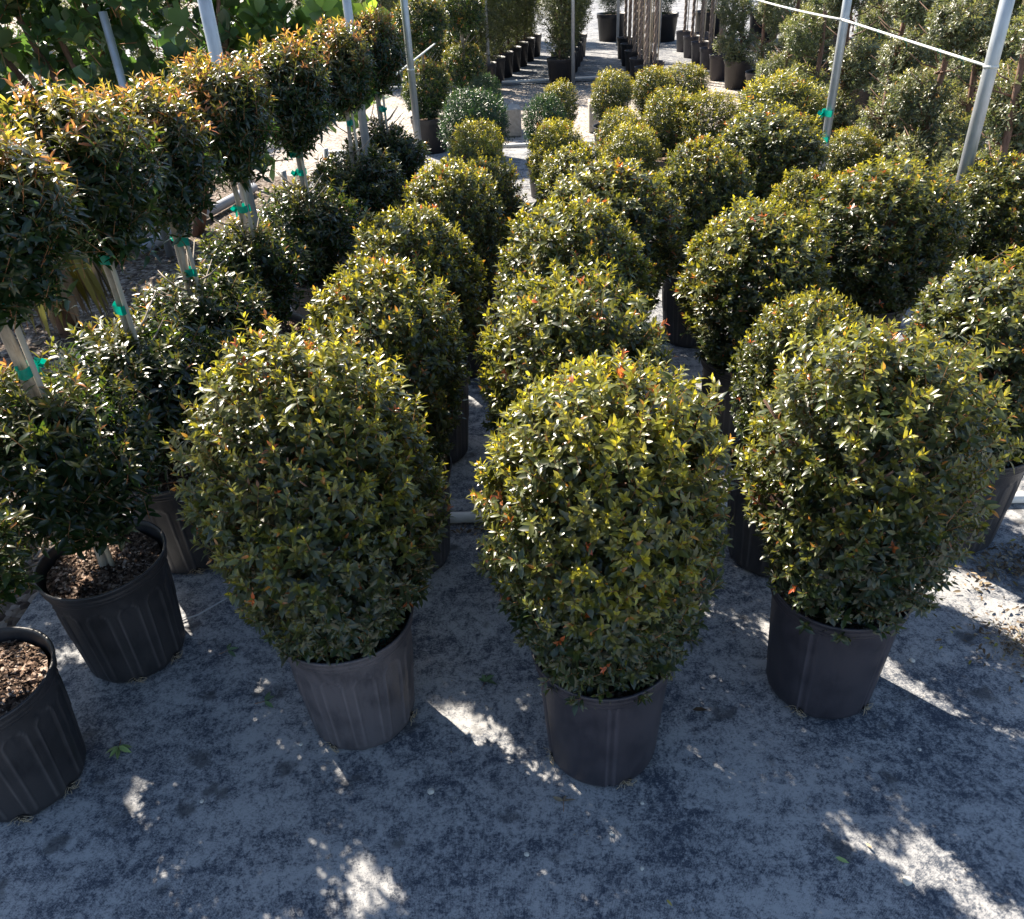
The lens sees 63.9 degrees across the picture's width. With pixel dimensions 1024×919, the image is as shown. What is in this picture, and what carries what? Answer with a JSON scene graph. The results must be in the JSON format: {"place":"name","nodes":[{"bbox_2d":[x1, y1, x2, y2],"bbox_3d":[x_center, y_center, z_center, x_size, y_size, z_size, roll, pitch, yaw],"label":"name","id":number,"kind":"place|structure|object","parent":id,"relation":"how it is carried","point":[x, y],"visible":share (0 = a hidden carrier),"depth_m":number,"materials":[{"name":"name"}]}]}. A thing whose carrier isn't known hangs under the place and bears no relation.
{"place":"outdoors","nodes":[
{"label":"outdoors","id":0,"kind":"place"},
{"bbox_2d":[2,0,1010,177],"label":"ground","id":1,"kind":"structure","parent":0,"point":[521,95],"depth_m":13.98,"materials":[{"name":"gravel"}]},
{"bbox_2d":[24,0,204,95],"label":"bushy tree","id":2,"kind":"object","parent":1,"relation":"on","point":[190,44],"visible":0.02,"depth_m":12.57,"materials":[{"name":"green plant"}]},
{"bbox_2d":[0,175,312,627],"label":"mulch bed","id":3,"kind":"object","parent":1,"relation":"on","point":[13,613],"visible":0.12,"depth_m":7.31,"materials":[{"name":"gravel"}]},
{"bbox_2d":[21,244,113,340],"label":"palm plant","id":4,"kind":"object","parent":3,"relation":"on","point":[91,284],"visible":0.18,"depth_m":6.40,"materials":[{"name":"green plant"}]},
{"bbox_2d":[98,11,173,257],"bbox_3d":[-3.479,-2.951,7.665,0.072,2.170,0.072,-3,33,0],"label":"metal post","id":5,"kind":"object","parent":3,"relation":"on","point":[112,46],"visible":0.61,"depth_m":7.25,"materials":[{"name":"metal"}]},
{"bbox_2d":[0,0,391,236],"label":"round leaved tree","id":6,"kind":"object","parent":3,"relation":"on","point":[51,24],"visible":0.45,"depth_m":7.64,"materials":[{"name":"green plant"}]},
{"bbox_2d":[140,183,257,253],"bbox_3d":[-3.458,-2.740,9.200,0.132,0.134,2.286,6,34,13],"label":"irrigation pipe","id":7,"kind":"object","parent":3,"relation":"on","point":[226,201],"visible":0.4,"depth_m":9.40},
{"bbox_2d":[409,4,449,101],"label":"potted topiary","id":8,"kind":"object","parent":1,"relation":"on","point":[439,52],"visible":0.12,"depth_m":14.15,"materials":[{"name":"plant"}]},
{"bbox_2d":[442,0,478,91],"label":"potted topiary","id":9,"kind":"object","parent":1,"relation":"on","point":[448,39],"visible":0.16,"depth_m":14.71,"materials":[{"name":"plant"}]},
{"bbox_2d":[438,0,487,120],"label":"potted topiary","id":10,"kind":"object","parent":1,"relation":"on","point":[465,22],"visible":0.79,"depth_m":12.36,"materials":[{"name":"plant"}]},
{"bbox_2d":[471,0,505,89],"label":"tall shrub","id":11,"kind":"object","parent":1,"relation":"on","point":[492,65],"visible":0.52,"depth_m":15.17,"materials":[{"name":"green plant"}]},
{"bbox_2d":[500,104,521,136],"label":"concrete block","id":12,"kind":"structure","parent":1,"relation":"on","point":[514,116],"depth_m":12.12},
{"bbox_2d":[0,125,1023,918],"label":"ground cloth","id":13,"kind":"object","parent":1,"relation":"on","point":[272,821],"visible":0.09,"depth_m":3.00,"materials":[{"name":"fabric"}]},
{"bbox_2d":[0,494,85,825],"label":"potted topiary","id":14,"kind":"object","parent":13,"relation":"on","point":[42,752],"visible":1,"depth_m":2.89,"materials":[{"name":"plastic"}]},
{"bbox_2d":[0,120,184,684],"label":"potted topiary","id":15,"kind":"object","parent":13,"relation":"on","point":[106,584],"visible":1,"depth_m":2.96,"materials":[{"name":"plant"}]},
{"bbox_2d":[0,69,248,573],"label":"potted topiary","id":16,"kind":"object","parent":13,"relation":"on","point":[109,170],"visible":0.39,"depth_m":3.37,"materials":[{"name":"plant"}]},
{"bbox_2d":[74,70,276,457],"bbox_3d":[-1.677,-0.862,4.309,0.843,2.183,0.827,-3,33,0],"label":"potted topiary","id":17,"kind":"object","parent":13,"relation":"on","point":[183,201],"visible":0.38,"depth_m":4.00,"materials":[{"name":"plant"}]},
{"bbox_2d":[197,0,258,232],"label":"metal post","id":18,"kind":"object","parent":13,"relation":"on","point":[209,24],"depth_m":4.79,"materials":[{"name":"metal"}]},
{"bbox_2d":[156,47,313,390],"bbox_3d":[-1.589,-1.306,4.991,0.689,2.173,0.697,-19,36,-23],"label":"potted topiary","id":19,"kind":"object","parent":13,"relation":"on","point":[233,108],"visible":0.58,"depth_m":4.71,"materials":[{"name":"plant"}]},
{"bbox_2d":[240,24,374,340],"bbox_3d":[-1.440,-1.808,5.744,0.928,2.177,0.803,-3,33,0],"label":"potted topiary","id":20,"kind":"object","parent":13,"relation":"on","point":[316,223],"visible":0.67,"depth_m":5.52,"materials":[{"name":"plant"}]},
{"bbox_2d":[160,309,455,753],"bbox_3d":[-0.645,0.325,2.861,0.890,1.687,0.874,9,35,18],"label":"potted shrub","id":21,"kind":"object","parent":13,"relation":"on","point":[326,615],"visible":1,"depth_m":2.49,"materials":[{"name":"green plant"}]},
{"bbox_2d":[302,14,407,269],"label":"potted topiary","id":22,"kind":"object","parent":13,"relation":"on","point":[350,73],"visible":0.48,"depth_m":6.38,"materials":[{"name":"plant"}]},
{"bbox_2d":[342,0,378,213],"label":"metal post","id":23,"kind":"object","parent":13,"relation":"on","point":[348,17],"depth_m":7.02,"materials":[{"name":"metal"}]},
{"bbox_2d":[296,248,473,577],"bbox_3d":[-0.553,-0.167,3.715,0.775,1.558,0.778,16,37,26],"label":"potted shrub","id":24,"kind":"object","parent":13,"relation":"on","point":[382,320],"visible":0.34,"depth_m":3.35,"materials":[{"name":"green plant"}]},
{"bbox_2d":[339,4,432,221],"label":"potted topiary","id":25,"kind":"object","parent":13,"relation":"on","point":[411,156],"visible":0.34,"depth_m":7.30,"materials":[{"name":"plant"}]},
{"bbox_2d":[400,0,425,200],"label":"metal post","id":26,"kind":"object","parent":13,"relation":"on","point":[410,62],"visible":0.74,"depth_m":8.35,"materials":[{"name":"metal"}]},
{"bbox_2d":[345,197,488,463],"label":"potted shrub","id":27,"kind":"object","parent":13,"relation":"on","point":[404,232],"visible":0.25,"depth_m":4.21,"materials":[{"name":"green plant"}]},
{"bbox_2d":[390,0,452,154],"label":"potted topiary","id":28,"kind":"object","parent":13,"relation":"on","point":[430,104],"visible":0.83,"depth_m":10.94,"materials":[{"name":"plant"}]},
{"bbox_2d":[393,153,509,377],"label":"potted shrub","id":29,"kind":"object","parent":13,"relation":"on","point":[443,184],"visible":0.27,"depth_m":5.13,"materials":[{"name":"green plant"}]},
{"bbox_2d":[436,84,514,154],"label":"potted shrub","id":30,"kind":"object","parent":13,"relation":"on","point":[478,101],"visible":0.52,"depth_m":8.85,"materials":[{"name":"green plant"}]},
{"bbox_2d":[447,114,505,162],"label":"potted shrub","id":31,"kind":"object","parent":13,"relation":"on","point":[477,126],"visible":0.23,"depth_m":7.90,"materials":[{"name":"green plant"}]},
{"bbox_2d":[450,130,506,181],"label":"potted shrub","id":32,"kind":"object","parent":13,"relation":"on","point":[485,149],"visible":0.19,"depth_m":7.03,"materials":[{"name":"green plant"}]},
{"bbox_2d":[468,72,503,151],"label":"potted shrub","id":33,"kind":"object","parent":13,"relation":"on","point":[483,82],"visible":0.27,"depth_m":10.64,"materials":[{"name":"green plant"}]},
{"bbox_2d":[452,156,528,319],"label":"potted shrub","id":34,"kind":"object","parent":13,"relation":"on","point":[505,190],"visible":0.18,"depth_m":6.11,"materials":[{"name":"green plant"}]},
{"bbox_2d":[521,90,568,198],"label":"potted shrub","id":35,"kind":"object","parent":13,"relation":"on","point":[531,129],"visible":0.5,"depth_m":8.94,"materials":[{"name":"green plant"}]},
{"bbox_2d":[524,116,585,206],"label":"potted shrub","id":36,"kind":"object","parent":13,"relation":"on","point":[561,137],"visible":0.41,"depth_m":7.38,"materials":[{"name":"green plant"}]},
{"bbox_2d":[539,77,578,153],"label":"potted shrub","id":37,"kind":"object","parent":13,"relation":"on","point":[560,89],"visible":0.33,"depth_m":9.77,"materials":[{"name":"green plant"}]},
{"bbox_2d":[534,138,609,208],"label":"potted shrub","id":38,"kind":"object","parent":13,"relation":"on","point":[584,154],"visible":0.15,"depth_m":5.86,"materials":[{"name":"green plant"}]},
{"bbox_2d":[469,257,677,503],"bbox_3d":[0.266,-0.081,3.528,0.861,1.546,0.820,-3,33,0],"label":"potted shrub","id":39,"kind":"object","parent":13,"relation":"on","point":[563,310],"visible":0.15,"depth_m":3.12,"materials":[{"name":"green plant"}]},
{"bbox_2d":[491,190,658,380],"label":"potted shrub","id":40,"kind":"object","parent":13,"relation":"on","point":[551,231],"visible":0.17,"depth_m":3.96,"materials":[{"name":"green plant"}]},
{"bbox_2d":[467,340,745,788],"bbox_3d":[0.286,0.397,2.715,0.830,1.644,0.850,-3,33,0],"label":"potted shrub","id":41,"kind":"object","parent":13,"relation":"on","point":[606,590],"visible":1,"depth_m":2.33,"materials":[{"name":"green plant"}]},
{"bbox_2d":[590,65,634,149],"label":"potted shrub","id":42,"kind":"object","parent":13,"relation":"on","point":[601,87],"visible":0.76,"depth_m":10.29,"materials":[{"name":"green plant"}]},
{"bbox_2d":[543,155,692,315],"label":"potted shrub","id":43,"kind":"object","parent":13,"relation":"on","point":[614,184],"visible":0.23,"depth_m":4.83,"materials":[{"name":"green plant"}]},
{"bbox_2d":[593,105,647,161],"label":"potted shrub","id":44,"kind":"object","parent":13,"relation":"on","point":[607,123],"visible":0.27,"depth_m":8.16,"materials":[{"name":"green plant"}]},
{"bbox_2d":[599,116,663,224],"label":"potted shrub","id":45,"kind":"object","parent":13,"relation":"on","point":[650,156],"visible":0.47,"depth_m":7.29,"materials":[{"name":"green plant"}]},
{"bbox_2d":[630,64,674,151],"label":"potted shrub","id":46,"kind":"object","parent":13,"relation":"on","point":[643,94],"visible":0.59,"depth_m":10.37,"materials":[{"name":"green plant"}]},
{"bbox_2d":[642,84,699,191],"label":"potted shrub","id":47,"kind":"object","parent":13,"relation":"on","point":[663,126],"visible":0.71,"depth_m":8.76,"materials":[{"name":"green plant"}]},
{"bbox_2d":[658,60,710,138],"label":"potted shrub","id":48,"kind":"object","parent":13,"relation":"on","point":[694,85],"visible":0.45,"depth_m":10.56,"materials":[{"name":"green plant"}]},
{"bbox_2d":[672,86,740,171],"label":"potted shrub","id":49,"kind":"object","parent":13,"relation":"on","point":[704,118],"visible":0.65,"depth_m":8.46,"materials":[{"name":"green plant"}]},
{"bbox_2d":[657,132,756,347],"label":"potted shrub","id":50,"kind":"object","parent":13,"relation":"on","point":[707,184],"visible":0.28,"depth_m":5.39,"materials":[{"name":"green plant"}]},
{"bbox_2d":[450,492,1023,522],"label":"irrigation pipe","id":51,"kind":"object","parent":13,"relation":"on","point":[466,517],"visible":0.1,"depth_m":4.31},
{"bbox_2d":[669,191,836,448],"bbox_3d":[1.302,-0.756,4.586,0.831,1.431,0.874,21,40,32],"label":"potted shrub","id":52,"kind":"object","parent":13,"relation":"on","point":[723,268],"visible":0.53,"depth_m":4.23,"materials":[{"name":"green plant"}]},
{"bbox_2d":[711,99,829,279],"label":"potted shrub","id":53,"kind":"object","parent":13,"relation":"on","point":[783,127],"visible":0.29,"depth_m":6.34,"materials":[{"name":"green plant"}]},
{"bbox_2d":[732,67,827,180],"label":"potted shrub","id":54,"kind":"object","parent":13,"relation":"on","point":[794,93],"visible":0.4,"depth_m":8.09,"materials":[{"name":"green plant"}]},
{"bbox_2d":[726,283,865,576],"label":"potted shrub","id":55,"kind":"object","parent":13,"relation":"on","point":[776,326],"visible":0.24,"depth_m":3.43,"materials":[{"name":"green plant"}]},
{"bbox_2d":[760,166,840,325],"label":"potted shrub","id":56,"kind":"object","parent":13,"relation":"on","point":[791,191],"visible":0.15,"depth_m":5.45,"materials":[{"name":"green plant"}]},
{"bbox_2d":[766,0,837,112],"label":"tiered tree","id":57,"kind":"object","parent":13,"relation":"on","point":[817,36],"visible":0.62,"depth_m":10.34,"materials":[{"name":"green plant"}]},
{"bbox_2d":[816,0,851,171],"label":"metal post","id":58,"kind":"object","parent":13,"relation":"on","point":[838,59],"visible":0.59,"depth_m":6.95,"materials":[{"name":"metal"}]},
{"bbox_2d":[794,0,887,161],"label":"tiered tree","id":59,"kind":"object","parent":13,"relation":"on","point":[855,73],"visible":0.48,"depth_m":9.25,"materials":[{"name":"green plant"}]},
{"bbox_2d":[825,125,882,230],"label":"potted shrub","id":60,"kind":"object","parent":13,"relation":"on","point":[859,154],"visible":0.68,"depth_m":7.56,"materials":[{"name":"green plant"}]},
{"bbox_2d":[728,313,1023,718],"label":"potted shrub","id":61,"kind":"object","parent":13,"relation":"on","point":[853,561],"visible":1,"depth_m":2.60,"materials":[{"name":"green plant"}]},
{"bbox_2d":[808,152,973,343],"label":"potted shrub","id":62,"kind":"object","parent":13,"relation":"on","point":[869,279],"visible":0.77,"depth_m":4.79,"materials":[{"name":"green plant"}]},
{"bbox_2d":[854,0,948,182],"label":"tiered tree","id":63,"kind":"object","parent":13,"relation":"on","point":[898,59],"visible":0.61,"depth_m":8.26,"materials":[{"name":"green plant"}]},
{"bbox_2d":[866,18,937,102],"bbox_3d":[5.040,-5.359,10.419,0.976,2.431,0.714,-22,37,-26],"label":"tiered tree","id":64,"kind":"object","parent":13,"relation":"on","point":[881,86],"visible":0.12,"depth_m":10.55,"materials":[{"name":"green plant"}]},
{"bbox_2d":[876,0,997,222],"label":"tiered tree","id":65,"kind":"object","parent":13,"relation":"on","point":[916,106],"visible":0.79,"depth_m":7.28,"materials":[{"name":"green plant"}]},
{"bbox_2d":[900,242,1023,552],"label":"potted shrub","id":66,"kind":"object","parent":13,"relation":"on","point":[957,299],"visible":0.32,"depth_m":3.44,"materials":[{"name":"green plant"}]},
{"bbox_2d":[925,0,1014,302],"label":"metal post","id":67,"kind":"object","parent":13,"relation":"on","point":[992,59],"visible":0.63,"depth_m":5.01,"materials":[{"name":"metal"}]},
{"bbox_2d":[842,19,991,68],"bbox_3d":[2.809,-2.968,5.852,0.046,0.129,2.203,-4,33,-2],"label":"tie rail","id":68,"kind":"object","parent":67,"relation":"attached to","point":[878,31],"visible":1,"depth_m":5.68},
{"bbox_2d":[931,0,1023,258],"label":"tiered tree","id":69,"kind":"object","parent":13,"relation":"on","point":[1011,114],"visible":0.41,"depth_m":6.35,"materials":[{"name":"green plant"}]},
{"bbox_2d":[933,0,1023,156],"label":"tiered tree","id":70,"kind":"object","parent":13,"relation":"on","point":[968,97],"visible":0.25,"depth_m":9.00,"materials":[{"name":"green plant"}]},
{"bbox_2d":[933,596,1023,690],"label":"leaf litter","id":71,"kind":"object","parent":13,"relation":"on","point":[1015,639],"visible":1,"depth_m":3.49,"materials":[{"name":"brown plant"}]},
{"bbox_2d":[945,149,1023,336],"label":"potted shrub","id":72,"kind":"object","parent":13,"relation":"on","point":[980,184],"visible":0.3,"depth_m":5.12,"materials":[{"name":"green plant"}]},
{"bbox_2d":[948,535,1023,607],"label":"leaf litter","id":73,"kind":"object","parent":13,"relation":"on","point":[1003,567],"visible":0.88,"depth_m":3.87,"materials":[{"name":"brown plant"}]},
{"bbox_2d":[972,1,1023,209],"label":"tiered tree","id":74,"kind":"object","parent":13,"relation":"on","point":[1017,149],"visible":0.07,"depth_m":7.78,"materials":[{"name":"green plant"}]},
{"bbox_2d":[534,0,585,85],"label":"tall shrub","id":75,"kind":"object","parent":1,"relation":"on","point":[559,65],"visible":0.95,"depth_m":15.38,"materials":[{"name":"green plant"}]},
{"bbox_2d":[571,0,574,86],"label":"metal post","id":76,"kind":"object","parent":1,"relation":"on","point":[573,42],"visible":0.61,"depth_m":15.17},
{"bbox_2d":[629,0,648,83],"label":"braided trunk tree","id":77,"kind":"object","parent":1,"relation":"on","point":[637,60],"visible":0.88,"depth_m":15.33,"materials":[{"name":"brown plant"}]},
{"bbox_2d":[635,0,654,90],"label":"braided trunk tree","id":78,"kind":"object","parent":1,"relation":"on","point":[639,67],"visible":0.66,"depth_m":14.32,"materials":[{"name":"brown plant"}]},
{"bbox_2d":[647,0,664,86],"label":"braided trunk tree","id":79,"kind":"object","parent":1,"relation":"on","point":[657,62],"visible":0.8,"depth_m":14.80,"materials":[{"name":"brown plant"}]},
{"bbox_2d":[709,5,726,79],"bbox_3d":[3.844,-8.584,14.715,0.943,3.241,0.910,-12,34,-14],"label":"braided trunk tree","id":80,"kind":"object","parent":1,"relation":"on","point":[717,68],"visible":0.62,"depth_m":15.37,"materials":[{"name":"plastic"}]},
{"bbox_2d":[712,0,761,88],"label":"tiered tree","id":81,"kind":"object","parent":1,"relation":"on","point":[736,67],"visible":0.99,"depth_m":14.21,"materials":[{"name":"green plant"}]},
{"bbox_2d":[745,0,803,103],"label":"tiered tree","id":82,"kind":"object","parent":1,"relation":"on","point":[770,15],"visible":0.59,"depth_m":12.93,"materials":[{"name":"green plant"}]},
{"bbox_2d":[753,0,826,108],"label":"tiered tree","id":83,"kind":"object","parent":1,"relation":"on","point":[774,66],"visible":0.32,"depth_m":11.76,"materials":[{"name":"green plant"}]},
{"bbox_2d":[791,0,839,89],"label":"tiered tree","id":84,"kind":"object","parent":1,"relation":"on","point":[813,62],"visible":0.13,"depth_m":13.43,"materials":[{"name":"green plant"}]},
{"bbox_2d":[840,0,898,118],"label":"tiered tree","id":85,"kind":"object","parent":1,"relation":"on","point":[871,14],"visible":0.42,"depth_m":11.68,"materials":[{"name":"green plant"}]},
{"bbox_2d":[934,0,993,113],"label":"tiered tree","id":86,"kind":"object","parent":1,"relation":"on","point":[963,73],"visible":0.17,"depth_m":11.46,"materials":[{"name":"green plant"}]},
{"bbox_2d":[7,0,1016,93],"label":"ground","id":87,"kind":"structure","parent":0,"point":[600,55],"depth_m":19.55,"materials":[{"name":"gravel"}]},
{"bbox_2d":[476,0,515,83],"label":"tall shrub","id":88,"kind":"object","parent":87,"relation":"on","point":[500,67],"visible":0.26,"depth_m":15.91,"materials":[{"name":"green plant"}]},
{"bbox_2d":[493,0,521,77],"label":"tall shrub","id":89,"kind":"object","parent":87,"relation":"on","point":[509,55],"visible":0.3,"depth_m":16.57,"materials":[{"name":"green plant"}]},
{"bbox_2d":[498,0,527,71],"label":"tall shrub","id":90,"kind":"object","parent":87,"relation":"on","point":[517,50],"visible":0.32,"depth_m":17.19,"materials":[{"name":"green plant"}]},
{"bbox_2d":[505,0,536,66],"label":"tall shrub","id":91,"kind":"object","parent":87,"relation":"on","point":[524,53],"visible":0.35,"depth_m":17.80,"materials":[{"name":"green plant"}]},
{"bbox_2d":[518,0,540,61],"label":"tall shrub","id":92,"kind":"object","parent":87,"relation":"on","point":[530,39],"visible":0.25,"depth_m":18.45,"materials":[{"name":"green plant"}]},
{"bbox_2d":[388,70,709,88],"bbox_3d":[1.607,-7.552,16.238,10.001,0.060,0.059,-3,33,1],"label":"irrigation pipe","id":93,"kind":"object","parent":87,"relation":"on","point":[539,80],"visible":0.32,"depth_m":16.23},
{"bbox_2d":[539,0,588,67],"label":"tall shrub","id":94,"kind":"object","parent":87,"relation":"on","point":[582,10],"visible":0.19,"depth_m":15.98,"materials":[{"name":"green plant"}]},
{"bbox_2d":[595,0,624,41],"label":"potted conifer","id":95,"kind":"object","parent":87,"relation":"on","point":[607,22],"visible":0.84,"depth_m":20.83,"materials":[{"name":"plastic"}]},
{"bbox_2d":[620,0,636,65],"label":"braided trunk tree","id":96,"kind":"object","parent":87,"relation":"on","point":[627,45],"visible":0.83,"depth_m":17.18,"materials":[{"name":"plastic"}]},
{"bbox_2d":[624,0,642,73],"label":"braided trunk tree","id":97,"kind":"object","parent":87,"relation":"on","point":[633,52],"visible":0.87,"depth_m":16.25,"materials":[{"name":"brown plant"}]},
{"bbox_2d":[651,0,679,42],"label":"potted conifer","id":98,"kind":"object","parent":87,"relation":"on","point":[669,18],"visible":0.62,"depth_m":20.28,"materials":[{"name":"plastic"}]},
{"bbox_2d":[676,0,690,51],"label":"braided trunk tree","id":99,"kind":"object","parent":87,"relation":"on","point":[680,34],"visible":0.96,"depth_m":18.67,"materials":[{"name":"plastic"}]},
{"bbox_2d":[683,0,699,57],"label":"braided trunk tree","id":100,"kind":"object","parent":87,"relation":"on","point":[687,39],"visible":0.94,"depth_m":17.81,"materials":[{"name":"plastic"}]},
{"bbox_2d":[691,0,708,64],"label":"braided trunk tree","id":101,"kind":"object","parent":87,"relation":"on","point":[696,45],"visible":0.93,"depth_m":16.98,"materials":[{"name":"plastic"}]},
{"bbox_2d":[695,0,720,36],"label":"potted conifer","id":102,"kind":"object","parent":87,"relation":"on","point":[717,22],"visible":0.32,"depth_m":20.25,"materials":[{"name":"plastic"}]},
{"bbox_2d":[700,0,718,69],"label":"braided trunk tree","id":103,"kind":"object","parent":87,"relation":"on","point":[706,51],"visible":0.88,"depth_m":16.12,"materials":[{"name":"plastic"}]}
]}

